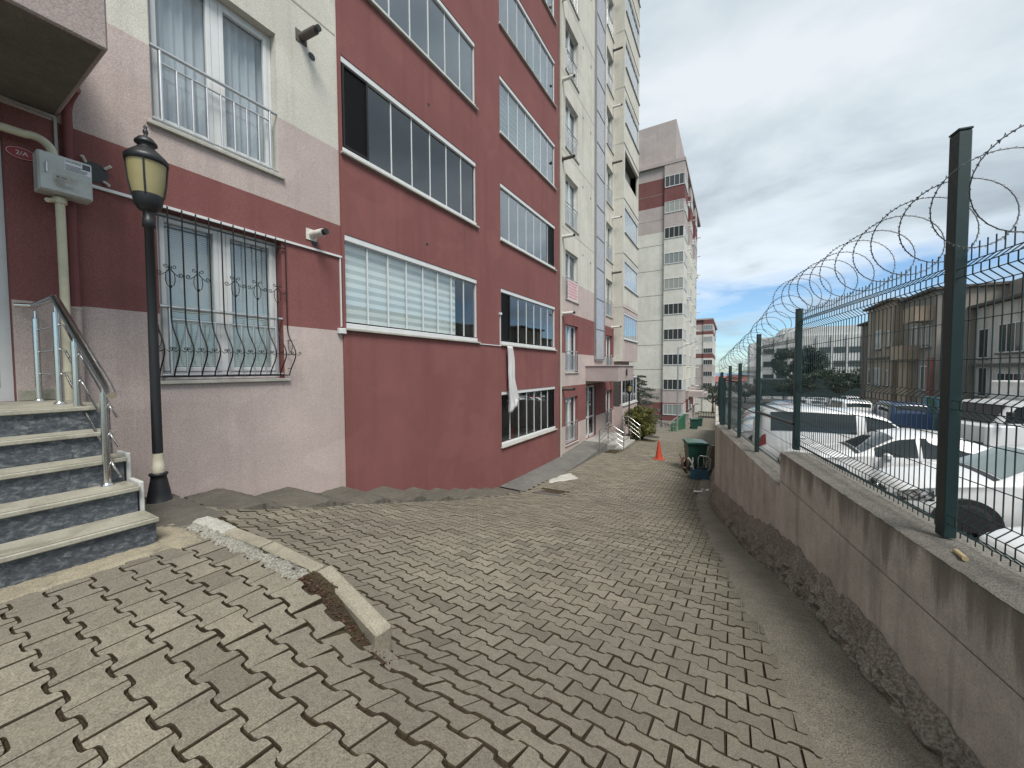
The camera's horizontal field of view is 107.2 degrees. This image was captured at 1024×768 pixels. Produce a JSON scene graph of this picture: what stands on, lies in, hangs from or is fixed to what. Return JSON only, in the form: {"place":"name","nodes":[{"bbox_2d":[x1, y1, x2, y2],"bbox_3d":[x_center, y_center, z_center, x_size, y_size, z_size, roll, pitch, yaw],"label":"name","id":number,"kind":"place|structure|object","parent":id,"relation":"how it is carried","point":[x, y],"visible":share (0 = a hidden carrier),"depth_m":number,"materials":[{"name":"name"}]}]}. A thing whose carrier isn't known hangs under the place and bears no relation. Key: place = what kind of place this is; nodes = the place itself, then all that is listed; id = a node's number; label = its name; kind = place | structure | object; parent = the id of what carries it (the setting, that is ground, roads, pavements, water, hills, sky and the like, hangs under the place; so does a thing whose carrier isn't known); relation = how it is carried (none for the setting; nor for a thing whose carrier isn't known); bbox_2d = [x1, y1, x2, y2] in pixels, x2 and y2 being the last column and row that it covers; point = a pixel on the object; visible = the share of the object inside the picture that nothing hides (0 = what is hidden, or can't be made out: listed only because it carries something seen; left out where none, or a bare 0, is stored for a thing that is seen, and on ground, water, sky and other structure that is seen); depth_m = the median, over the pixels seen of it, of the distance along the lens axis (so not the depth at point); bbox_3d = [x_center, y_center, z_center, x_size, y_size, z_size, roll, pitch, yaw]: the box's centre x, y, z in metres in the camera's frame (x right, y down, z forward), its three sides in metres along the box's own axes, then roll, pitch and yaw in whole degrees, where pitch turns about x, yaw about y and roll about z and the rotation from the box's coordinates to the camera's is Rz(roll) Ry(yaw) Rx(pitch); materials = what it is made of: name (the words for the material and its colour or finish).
{"place":"outdoors","nodes":[
{"label":"outdoors","id":0,"kind":"place"},
{"bbox_2d":[0,439,941,767],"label":"paved road","id":1,"kind":"structure","parent":0,"point":[522,649],"depth_m":1.96,"materials":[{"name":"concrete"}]},
{"bbox_2d":[0,389,159,588],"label":"entrance stairs","id":2,"kind":"structure","parent":1,"relation":"on","point":[61,509],"depth_m":2.42,"materials":[{"name":"grey stone"}]},
{"bbox_2d":[13,295,121,486],"bbox_3d":[-3.496,-0.015,2.974,2.004,1.408,0.139,1,2,27],"label":"stair railing","id":3,"kind":"object","parent":2,"relation":"on","point":[106,388],"visible":0.94,"depth_m":2.84,"materials":[{"name":"silver metal"}]},
{"bbox_2d":[224,528,271,547],"bbox_3d":[-1.995,1.129,2.689,0.880,0.190,0.090,1,5,28],"label":"kerb stone","id":4,"kind":"object","parent":1,"relation":"on","point":[256,541],"visible":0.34,"depth_m":2.55,"materials":[{"name":"concrete"}]},
{"bbox_2d":[262,542,323,571],"bbox_3d":[-1.359,1.149,2.337,0.540,0.190,0.090,3,6,31],"label":"kerb stone","id":5,"kind":"object","parent":1,"relation":"on","point":[285,553],"visible":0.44,"depth_m":2.31,"materials":[{"name":"concrete"}]},
{"bbox_2d":[184,486,518,509],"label":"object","id":6,"kind":"structure","parent":1,"relation":"on","point":[221,498],"depth_m":5.38,"materials":[{"name":"concrete"}]},
{"bbox_2d":[299,573,406,664],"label":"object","id":7,"kind":"object","parent":1,"relation":"on","point":[342,621],"visible":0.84,"depth_m":1.93,"materials":[{"name":"soil"}]},
{"bbox_2d":[318,565,390,650],"bbox_3d":[-0.868,1.226,2.043,0.630,0.190,0.090,14,15,38],"label":"kerb stone","id":8,"kind":"object","parent":1,"relation":"on","point":[373,623],"visible":0.5,"depth_m":1.93,"materials":[{"name":"concrete"}]},
{"bbox_2d":[2,560,800,767],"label":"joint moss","id":9,"kind":"object","parent":1,"relation":"on","point":[371,677],"visible":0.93,"depth_m":1.56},
{"bbox_2d":[535,490,562,495],"bbox_3d":[1.007,2.830,9.773,0.660,0.062,0.560,1,-9,30],"label":"manhole cover","id":10,"kind":"object","parent":1,"relation":"on","point":[544,492],"visible":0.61,"depth_m":9.64,"materials":[{"name":"metal"}]},
{"bbox_2d":[501,441,606,490],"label":"concrete ramp","id":11,"kind":"structure","parent":1,"relation":"on","point":[577,455],"depth_m":12.85,"materials":[{"name":"concrete"}]},
{"bbox_2d":[549,473,577,482],"bbox_3d":[1.506,2.829,11.320,1.426,0.101,0.603,-2,3,-40],"label":"cement spill","id":12,"kind":"object","parent":1,"relation":"on","point":[568,476],"visible":1,"depth_m":11.23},
{"bbox_2d":[585,432,634,450],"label":"entrance steps","id":13,"kind":"structure","parent":1,"relation":"on","point":[612,444],"depth_m":17.11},
{"bbox_2d":[599,416,640,450],"bbox_3d":[4.756,2.236,16.555,0.890,1.220,4.055,1,3,30],"label":"stair railing","id":14,"kind":"object","parent":1,"relation":"on","point":[608,437],"visible":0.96,"depth_m":16.17,"materials":[{"name":"silver metal"}]},
{"bbox_2d":[626,380,631,438],"bbox_3d":[5.720,1.414,18.437,0.286,3.310,0.286,1,3,30],"label":"street lamp","id":15,"kind":"object","parent":1,"relation":"on","point":[629,386],"visible":0.73,"depth_m":18.38,"materials":[{"name":"metal"}]},
{"bbox_2d":[653,440,664,460],"bbox_3d":[5.559,2.485,14.291,0.380,0.722,0.380,1,3,30],"label":"traffic cone","id":16,"kind":"object","parent":1,"relation":"on","point":[658,456],"visible":1,"depth_m":14.22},
{"bbox_2d":[679,454,710,479],"bbox_3d":[5.654,2.532,11.696,0.916,0.680,0.714,1,3,30],"label":"junk crate","id":17,"kind":"object","parent":1,"relation":"on","point":[700,473],"visible":1,"depth_m":11.47,"materials":[{"name":"plastic"}]},
{"bbox_2d":[682,438,708,469],"bbox_3d":[6.127,2.378,12.651,0.660,0.995,0.826,0,2,13],"label":"wheelie bin","id":18,"kind":"object","parent":1,"relation":"on","point":[695,449],"visible":0.77,"depth_m":12.34,"materials":[{"name":"plastic"}]},
{"bbox_2d":[630,403,716,444],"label":"road","id":19,"kind":"structure","parent":0,"point":[705,431],"depth_m":26.89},
{"bbox_2d":[623,405,657,439],"bbox_3d":[6.551,1.999,19.395,1.529,1.858,1.714,-1,2,-23],"label":"round shrub","id":20,"kind":"object","parent":19,"relation":"on","point":[640,416],"visible":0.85,"depth_m":19.04,"materials":[{"name":"green plant"}]},
{"bbox_2d":[626,433,658,440],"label":"edge kerb","id":21,"kind":"structure","parent":19,"relation":"on","point":[648,436],"depth_m":20.37,"materials":[{"name":"concrete"}]},
{"bbox_2d":[635,375,678,428],"bbox_3d":[8.755,1.257,26.256,4.373,3.799,3.811,-1,2,-17],"label":"cedar tree","id":22,"kind":"object","parent":19,"relation":"on","point":[644,393],"visible":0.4,"depth_m":25.88,"materials":[{"name":"green plant"}]},
{"bbox_2d":[671,409,685,431],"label":"green parapet","id":23,"kind":"structure","parent":19,"relation":"on","point":[682,422],"depth_m":33.61,"materials":[{"name":"metal"}]},
{"bbox_2d":[676,341,696,431],"bbox_3d":[12.878,0.456,27.854,1.345,7.228,0.137,0,2,19],"label":"street pole","id":24,"kind":"object","parent":19,"relation":"on","point":[678,382],"visible":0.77,"depth_m":27.99,"materials":[{"name":"metal"}]},
{"bbox_2d":[689,418,698,428],"bbox_3d":[17.714,3.876,36.768,0.726,1.045,0.909,0,2,13],"label":"wheelie bin","id":25,"kind":"object","parent":19,"relation":"on","point":[693,423],"visible":1,"depth_m":36.44,"materials":[{"name":"plastic"}]},
{"bbox_2d":[698,411,715,418],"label":"lane end fence","id":26,"kind":"object","parent":19,"relation":"on","point":[708,416],"visible":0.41,"depth_m":66.19,"materials":[{"name":"grey metal"}]},
{"bbox_2d":[695,384,732,413],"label":"leafy tree","id":27,"kind":"object","parent":19,"relation":"on","point":[711,390],"visible":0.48,"depth_m":84.18,"materials":[{"name":"green plant"}]},
{"bbox_2d":[726,397,827,428],"bbox_3d":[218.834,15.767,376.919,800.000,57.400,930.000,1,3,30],"label":"parking lot","id":28,"kind":"structure","parent":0,"point":[734,416],"depth_m":55.94,"materials":[{"name":"asphalt"}]},
{"bbox_2d":[715,376,735,402],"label":"red roof house","id":29,"kind":"structure","parent":28,"relation":"on","point":[716,379],"depth_m":167.27,"materials":[{"name":"tile"}]},
{"bbox_2d":[726,383,755,402],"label":"leafy tree","id":30,"kind":"object","parent":28,"relation":"on","point":[735,386],"visible":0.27,"depth_m":64.10,"materials":[{"name":"green plant"}]},
{"bbox_2d":[735,424,752,441],"bbox_3d":[10.841,1.803,14.026,4.600,1.447,1.830,1,2,29],"label":"parked car","id":31,"kind":"object","parent":28,"relation":"on","point":[744,432],"visible":0.05,"depth_m":14.28,"materials":[{"name":"silver metal"}]},
{"bbox_2d":[776,377,819,395],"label":"leafy tree","id":32,"kind":"object","parent":28,"relation":"on","point":[784,386],"visible":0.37,"depth_m":51.20,"materials":[{"name":"green plant"}]},
{"bbox_2d":[770,346,828,379],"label":"roadside tree","id":33,"kind":"object","parent":28,"relation":"on","point":[774,362],"visible":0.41,"depth_m":56.03,"materials":[{"name":"green plant"}]},
{"bbox_2d":[747,325,861,400],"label":"white office building","id":34,"kind":"structure","parent":28,"relation":"on","point":[817,331],"depth_m":111.04,"materials":[{"name":"grey"}]},
{"bbox_2d":[849,346,859,351],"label":"window","id":35,"kind":"structure","parent":34,"relation":"in","point":[849,346],"depth_m":107.22,"materials":[{"name":"grey"}]},
{"bbox_2d":[754,378,859,402],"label":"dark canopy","id":36,"kind":"object","parent":28,"relation":"on","point":[769,392],"visible":0.11,"depth_m":63.03,"materials":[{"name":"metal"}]},
{"bbox_2d":[792,398,823,405],"bbox_3d":[30.774,2.230,40.070,1.830,1.488,4.250,0,2,-4],"label":"parked car","id":37,"kind":"object","parent":28,"relation":"on","point":[806,401],"visible":0.11,"depth_m":38.59,"materials":[{"name":"white metal"}]},
{"bbox_2d":[752,405,898,459],"bbox_3d":[9.527,1.576,10.730,4.432,1.829,2.124,1,2,28],"label":"parked van","id":38,"kind":"object","parent":28,"relation":"on","point":[816,412],"visible":0.18,"depth_m":10.39,"materials":[{"name":"white metal"}]},
{"bbox_2d":[802,366,860,398],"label":"leafy tree","id":39,"kind":"object","parent":28,"relation":"on","point":[819,374],"visible":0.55,"depth_m":43.67,"materials":[{"name":"green plant"}]},
{"bbox_2d":[825,399,873,413],"bbox_3d":[22.310,1.864,25.299,1.830,1.829,4.400,1,2,24],"label":"parked van","id":40,"kind":"object","parent":28,"relation":"on","point":[851,401],"visible":0.2,"depth_m":23.52,"materials":[{"name":"white metal"}]},
{"bbox_2d":[857,321,867,399],"bbox_3d":[38.341,-1.108,31.650,13.550,8.980,4.300,1,3,30],"label":"brown annex","id":41,"kind":"object","parent":28,"relation":"on","point":[865,356],"visible":0.11,"depth_m":35.70,"materials":[{"name":"grey"}]},
{"bbox_2d":[708,406,1023,767],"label":"retaining wall","id":42,"kind":"structure","parent":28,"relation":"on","point":[919,620],"depth_m":2.14,"materials":[{"name":"concrete"}]},
{"bbox_2d":[717,126,1023,571],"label":"fence","id":43,"kind":"object","parent":42,"relation":"on","point":[950,410],"visible":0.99,"depth_m":2.14,"materials":[{"name":"metal"}]},
{"bbox_2d":[719,124,1023,373],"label":"razor wire","id":44,"kind":"object","parent":43,"relation":"attached to","point":[938,186],"visible":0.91,"depth_m":2.62,"materials":[{"name":"metal"}]},
{"bbox_2d":[952,549,968,560],"bbox_3d":[2.152,0.820,1.812,0.024,0.024,0.090,1,3,30],"label":"wood block","id":45,"kind":"object","parent":42,"relation":"on","point":[960,554],"visible":1,"depth_m":1.80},
{"bbox_2d":[862,297,905,405],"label":"brown house","id":46,"kind":"structure","parent":28,"relation":"on","point":[884,344],"depth_m":29.64,"materials":[{"name":"grey"}]},
{"bbox_2d":[872,368,880,386],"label":"window","id":47,"kind":"structure","parent":46,"relation":"in","point":[875,369],"depth_m":30.94,"materials":[{"name":"grey"}]},
{"bbox_2d":[873,330,881,350],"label":"window","id":48,"kind":"structure","parent":46,"relation":"in","point":[880,331],"depth_m":30.81,"materials":[{"name":"grey"}]},
{"bbox_2d":[778,428,990,479],"bbox_3d":[8.937,1.753,8.590,4.632,1.447,2.100,1,2,29],"label":"parked car","id":49,"kind":"object","parent":28,"relation":"on","point":[975,447],"visible":0.24,"depth_m":8.23,"materials":[{"name":"white metal"}]},
{"bbox_2d":[874,401,931,429],"bbox_3d":[22.609,1.859,22.231,1.830,1.829,4.400,1,3,30],"label":"parked van","id":50,"kind":"object","parent":28,"relation":"on","point":[929,424],"visible":0.37,"depth_m":20.46,"materials":[{"name":"blue metal"}]},
{"bbox_2d":[924,396,939,430],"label":"mural wall","id":51,"kind":"structure","parent":28,"relation":"on","point":[935,417],"depth_m":21.24,"materials":[{"name":"paint"}]},
{"bbox_2d":[867,444,1023,541],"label":"parked car","id":52,"kind":"object","parent":28,"relation":"on","point":[1019,478],"visible":0.57,"depth_m":5.96,"materials":[{"name":"white metal"}]},
{"bbox_2d":[890,281,1009,402],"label":"slate house","id":53,"kind":"structure","parent":28,"relation":"on","point":[990,290],"depth_m":23.80,"materials":[{"name":"brown"}]},
{"bbox_2d":[911,326,917,344],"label":"window","id":54,"kind":"structure","parent":53,"relation":"in","point":[916,330],"depth_m":25.93,"materials":[{"name":"grey"}]},
{"bbox_2d":[917,366,926,391],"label":"window","id":55,"kind":"structure","parent":53,"relation":"in","point":[925,367],"depth_m":24.72,"materials":[{"name":"grey"}]},
{"bbox_2d":[919,325,931,348],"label":"window","id":56,"kind":"structure","parent":53,"relation":"in","point":[926,328],"depth_m":24.44,"materials":[{"name":"grey"}]},
{"bbox_2d":[960,380,1023,447],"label":"box van","id":57,"kind":"object","parent":28,"relation":"on","point":[1016,412],"visible":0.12,"depth_m":12.66,"materials":[{"name":"white metal"}]},
{"bbox_2d":[968,278,1023,398],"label":"grey house","id":58,"kind":"structure","parent":28,"relation":"on","point":[1005,335],"depth_m":20.56,"materials":[{"name":"grey"}]},
{"bbox_2d":[974,367,987,398],"bbox_3d":[27.011,-0.082,21.730,0.139,1.790,1.100,1,3,30],"label":"window","id":59,"kind":"structure","parent":58,"relation":"in","point":[985,375],"depth_m":21.62,"materials":[{"name":"grey"}]},
{"bbox_2d":[976,328,989,359],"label":"window","id":60,"kind":"structure","parent":58,"relation":"in","point":[987,330],"depth_m":21.57,"materials":[{"name":"grey"}]},
{"bbox_2d":[994,320,1023,354],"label":"window","id":61,"kind":"structure","parent":58,"relation":"in","point":[1015,325],"depth_m":19.45,"materials":[{"name":"grey"}]},
{"bbox_2d":[996,372,1023,379],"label":"window","id":62,"kind":"structure","parent":58,"relation":"in","point":[1004,376],"depth_m":19.53,"materials":[{"name":"grey"}]},
{"bbox_2d":[979,526,1023,565],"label":"parked car","id":63,"kind":"object","parent":28,"relation":"on","point":[1019,541],"visible":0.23,"depth_m":4.25,"materials":[{"name":"white metal"}]},
{"bbox_2d":[639,0,1023,445],"label":"sky","id":64,"kind":"structure","parent":0,"point":[802,124],"materials":[{"name":"white"}]},
{"bbox_3d":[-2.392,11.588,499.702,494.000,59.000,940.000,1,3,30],"label":"ground","id":65,"kind":"structure","parent":0,"visible":0},
{"bbox_2d":[0,0,640,497],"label":"apartment building","id":66,"kind":"structure","parent":65,"relation":"on","point":[438,198],"depth_m":6.20,"materials":[{"name":"red paint"}]},
{"bbox_2d":[0,147,14,401],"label":"entrance door","id":67,"kind":"structure","parent":66,"relation":"in","point":[6,364],"depth_m":3.38,"materials":[{"name":"white glass"}]},
{"bbox_2d":[4,145,32,161],"bbox_3d":[-4.406,-2.071,3.393,0.009,0.110,0.190,1,3,30],"label":"number plate oval","id":68,"kind":"object","parent":66,"relation":"attached to","point":[21,153],"visible":0.9,"depth_m":3.38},
{"bbox_2d":[0,122,72,399],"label":"gas pipe","id":69,"kind":"object","parent":66,"relation":"attached to","point":[60,202],"visible":0.81,"depth_m":3.49,"materials":[{"name":"metal"}]},
{"bbox_2d":[32,149,92,204],"bbox_3d":[-4.132,-1.901,3.484,0.200,0.340,0.330,1,3,30],"label":"gas meter box","id":70,"kind":"object","parent":66,"relation":"attached to","point":[68,179],"visible":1,"depth_m":3.42,"materials":[{"name":"metal"}]},
{"bbox_2d":[38,149,92,200],"bbox_3d":[-4.060,-1.899,3.442,0.033,0.326,0.316,1,3,30],"label":"door","id":71,"kind":"structure","parent":70,"relation":"in","point":[57,173],"depth_m":3.43,"materials":[{"name":"metal"}]},
{"bbox_2d":[61,88,85,401],"bbox_3d":[-4.143,-0.821,3.626,0.254,3.912,0.083,1,2,21],"label":"rain pipe","id":72,"kind":"object","parent":66,"relation":"attached to","point":[72,225],"visible":0.59,"depth_m":3.62,"materials":[{"name":"metal"}]},
{"bbox_2d":[146,0,284,179],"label":"window","id":73,"kind":"structure","parent":66,"relation":"in","point":[206,35],"depth_m":4.76,"materials":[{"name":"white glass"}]},
{"bbox_2d":[156,212,290,384],"bbox_3d":[-3.699,-1.007,4.867,0.305,1.975,1.460,1,3,30],"label":"window","id":74,"kind":"structure","parent":66,"relation":"in","point":[177,291],"depth_m":4.82,"materials":[{"name":"white glass"}]},
{"bbox_2d":[154,206,300,377],"bbox_3d":[-3.508,-1.058,4.747,0.234,1.928,1.574,1,3,30],"label":"window guard","id":75,"kind":"object","parent":66,"relation":"attached to","point":[234,282],"visible":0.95,"depth_m":4.71,"materials":[{"name":"metal"}]},
{"bbox_2d":[507,346,518,413],"bbox_3d":[0.005,-0.110,10.786,0.164,1.921,0.552,1,3,30],"label":"hanging cloth","id":76,"kind":"object","parent":66,"relation":"hanging from","point":[513,395],"visible":1,"depth_m":10.72,"materials":[{"name":"fabric"}]},
{"bbox_2d":[565,396,578,446],"bbox_3d":[2.304,1.463,15.333,0.375,1.915,1.480,1,3,30],"label":"window","id":77,"kind":"structure","parent":66,"relation":"in","point":[568,400],"depth_m":15.84,"materials":[{"name":"white glass"}]},
{"bbox_2d":[565,325,578,373],"bbox_3d":[2.286,-1.385,15.226,0.379,1.915,1.480,1,3,30],"label":"window","id":78,"kind":"structure","parent":66,"relation":"in","point":[568,328],"depth_m":15.74,"materials":[{"name":"white glass"}]},
{"bbox_2d":[565,252,579,304],"bbox_3d":[2.332,-4.232,15.082,0.235,1.915,1.480,1,3,30],"label":"window","id":79,"kind":"structure","parent":66,"relation":"in","point":[569,256],"depth_m":15.12,"materials":[{"name":"white glass"}]},
{"bbox_2d":[565,178,579,234],"bbox_3d":[2.254,-7.081,15.009,0.379,1.915,1.480,1,3,30],"label":"window","id":80,"kind":"structure","parent":66,"relation":"in","point":[568,190],"depth_m":15.16,"materials":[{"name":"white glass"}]},
{"bbox_2d":[565,102,579,164],"bbox_3d":[2.240,-9.928,14.900,0.375,1.915,1.480,1,3,30],"label":"window","id":81,"kind":"structure","parent":66,"relation":"in","point":[568,120],"depth_m":14.96,"materials":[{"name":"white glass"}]},
{"bbox_2d":[565,25,579,92],"bbox_3d":[2.285,-12.775,14.757,0.235,1.915,1.480,1,3,30],"label":"window","id":82,"kind":"structure","parent":66,"relation":"in","point":[569,37],"depth_m":14.80,"materials":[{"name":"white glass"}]},
{"bbox_2d":[568,279,577,302],"bbox_3d":[2.421,-3.697,15.029,0.007,0.780,1.100,1,3,30],"label":"notice sheet","id":83,"kind":"object","parent":66,"relation":"on","point":[572,291],"visible":1,"depth_m":15.00,"materials":[{"name":"paper"}]},
{"bbox_2d":[586,385,593,437],"bbox_3d":[3.529,1.255,17.390,0.060,2.370,1.400,1,3,30],"label":"entrance door","id":84,"kind":"structure","parent":66,"relation":"in","point":[588,434],"depth_m":17.47,"materials":[{"name":"white glass"}]},
{"bbox_2d":[606,336,609,358],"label":"window","id":85,"kind":"structure","parent":66,"relation":"in","point":[606,336],"depth_m":20.24,"materials":[{"name":"white glass"}]},
{"bbox_2d":[605,390,612,427],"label":"window","id":86,"kind":"structure","parent":66,"relation":"in","point":[607,390],"depth_m":20.37,"materials":[{"name":"white glass"}]},
{"bbox_2d":[606,280,613,318],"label":"window","id":87,"kind":"structure","parent":66,"relation":"in","point":[606,280],"depth_m":19.79,"materials":[{"name":"white glass"}]},
{"bbox_2d":[606,224,613,264],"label":"window","id":88,"kind":"structure","parent":66,"relation":"in","point":[606,224],"depth_m":20.05,"materials":[{"name":"white glass"}]},
{"bbox_2d":[606,169,613,210],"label":"window","id":89,"kind":"structure","parent":66,"relation":"in","point":[608,172],"depth_m":19.79,"materials":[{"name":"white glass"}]},
{"bbox_2d":[606,112,613,155],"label":"window","id":90,"kind":"structure","parent":66,"relation":"in","point":[608,116],"depth_m":19.67,"materials":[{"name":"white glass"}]},
{"bbox_2d":[607,54,614,99],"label":"window","id":91,"kind":"structure","parent":66,"relation":"in","point":[608,59],"depth_m":19.23,"materials":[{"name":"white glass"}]},
{"bbox_2d":[607,0,614,43],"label":"window","id":92,"kind":"structure","parent":66,"relation":"in","point":[608,1],"depth_m":19.41,"materials":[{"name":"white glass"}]},
{"bbox_2d":[629,119,707,426],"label":"apartment building","id":93,"kind":"structure","parent":65,"relation":"on","point":[668,223],"depth_m":43.56,"materials":[{"name":"grey"}]},
{"bbox_2d":[663,404,681,415],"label":"window","id":94,"kind":"structure","parent":93,"relation":"in","point":[668,409],"depth_m":43.04,"materials":[{"name":"grey"}]},
{"bbox_2d":[663,379,681,389],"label":"window","id":95,"kind":"structure","parent":93,"relation":"in","point":[668,384],"depth_m":42.96,"materials":[{"name":"grey"}]},
{"bbox_2d":[663,354,681,364],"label":"window","id":96,"kind":"structure","parent":93,"relation":"in","point":[668,359],"depth_m":42.86,"materials":[{"name":"grey"}]},
{"bbox_2d":[663,328,682,339],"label":"window","id":97,"kind":"structure","parent":93,"relation":"in","point":[669,334],"depth_m":42.68,"materials":[{"name":"grey"}]},
{"bbox_2d":[664,303,682,314],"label":"window","id":98,"kind":"structure","parent":93,"relation":"in","point":[674,308],"depth_m":42.58,"materials":[{"name":"grey"}]},
{"bbox_2d":[664,277,682,289],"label":"window","id":99,"kind":"structure","parent":93,"relation":"in","point":[670,283],"depth_m":42.45,"materials":[{"name":"grey"}]},
{"bbox_2d":[664,251,683,264],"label":"window","id":100,"kind":"structure","parent":93,"relation":"in","point":[673,257],"depth_m":42.36,"materials":[{"name":"grey"}]},
{"bbox_2d":[664,225,683,238],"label":"window","id":101,"kind":"structure","parent":93,"relation":"in","point":[675,231],"depth_m":42.25,"materials":[{"name":"grey"}]},
{"bbox_2d":[665,198,683,213],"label":"window","id":102,"kind":"structure","parent":93,"relation":"in","point":[676,205],"depth_m":42.12,"materials":[{"name":"grey"}]},
{"bbox_2d":[665,172,684,187],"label":"window","id":103,"kind":"structure","parent":93,"relation":"in","point":[676,179],"depth_m":42.02,"materials":[{"name":"grey"}]},
{"bbox_2d":[684,225,687,243],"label":"window","id":104,"kind":"structure","parent":93,"relation":"in","point":[685,230],"depth_m":42.66,"materials":[{"name":"grey"}]},
{"bbox_2d":[695,318,717,411],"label":"apartment building","id":105,"kind":"structure","parent":65,"relation":"on","point":[706,336],"depth_m":93.60,"materials":[{"name":"grey"}]},
{"bbox_2d":[703,336,712,341],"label":"window","id":106,"kind":"structure","parent":105,"relation":"in","point":[709,338],"depth_m":92.76,"materials":[{"name":"grey"}]},
{"bbox_3d":[-3.095,1.275,3.315,0.825,0.350,0.722,1,3,30],"label":"lamp footing","id":107,"kind":"object","parent":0,"visible":0},
{"bbox_2d":[122,125,172,503],"bbox_3d":[-3.087,-0.531,3.245,0.286,3.310,0.286,1,3,30],"label":"street lamp","id":108,"kind":"object","parent":107,"relation":"on","point":[146,164],"visible":0.93,"depth_m":3.21,"materials":[{"name":"metal"}]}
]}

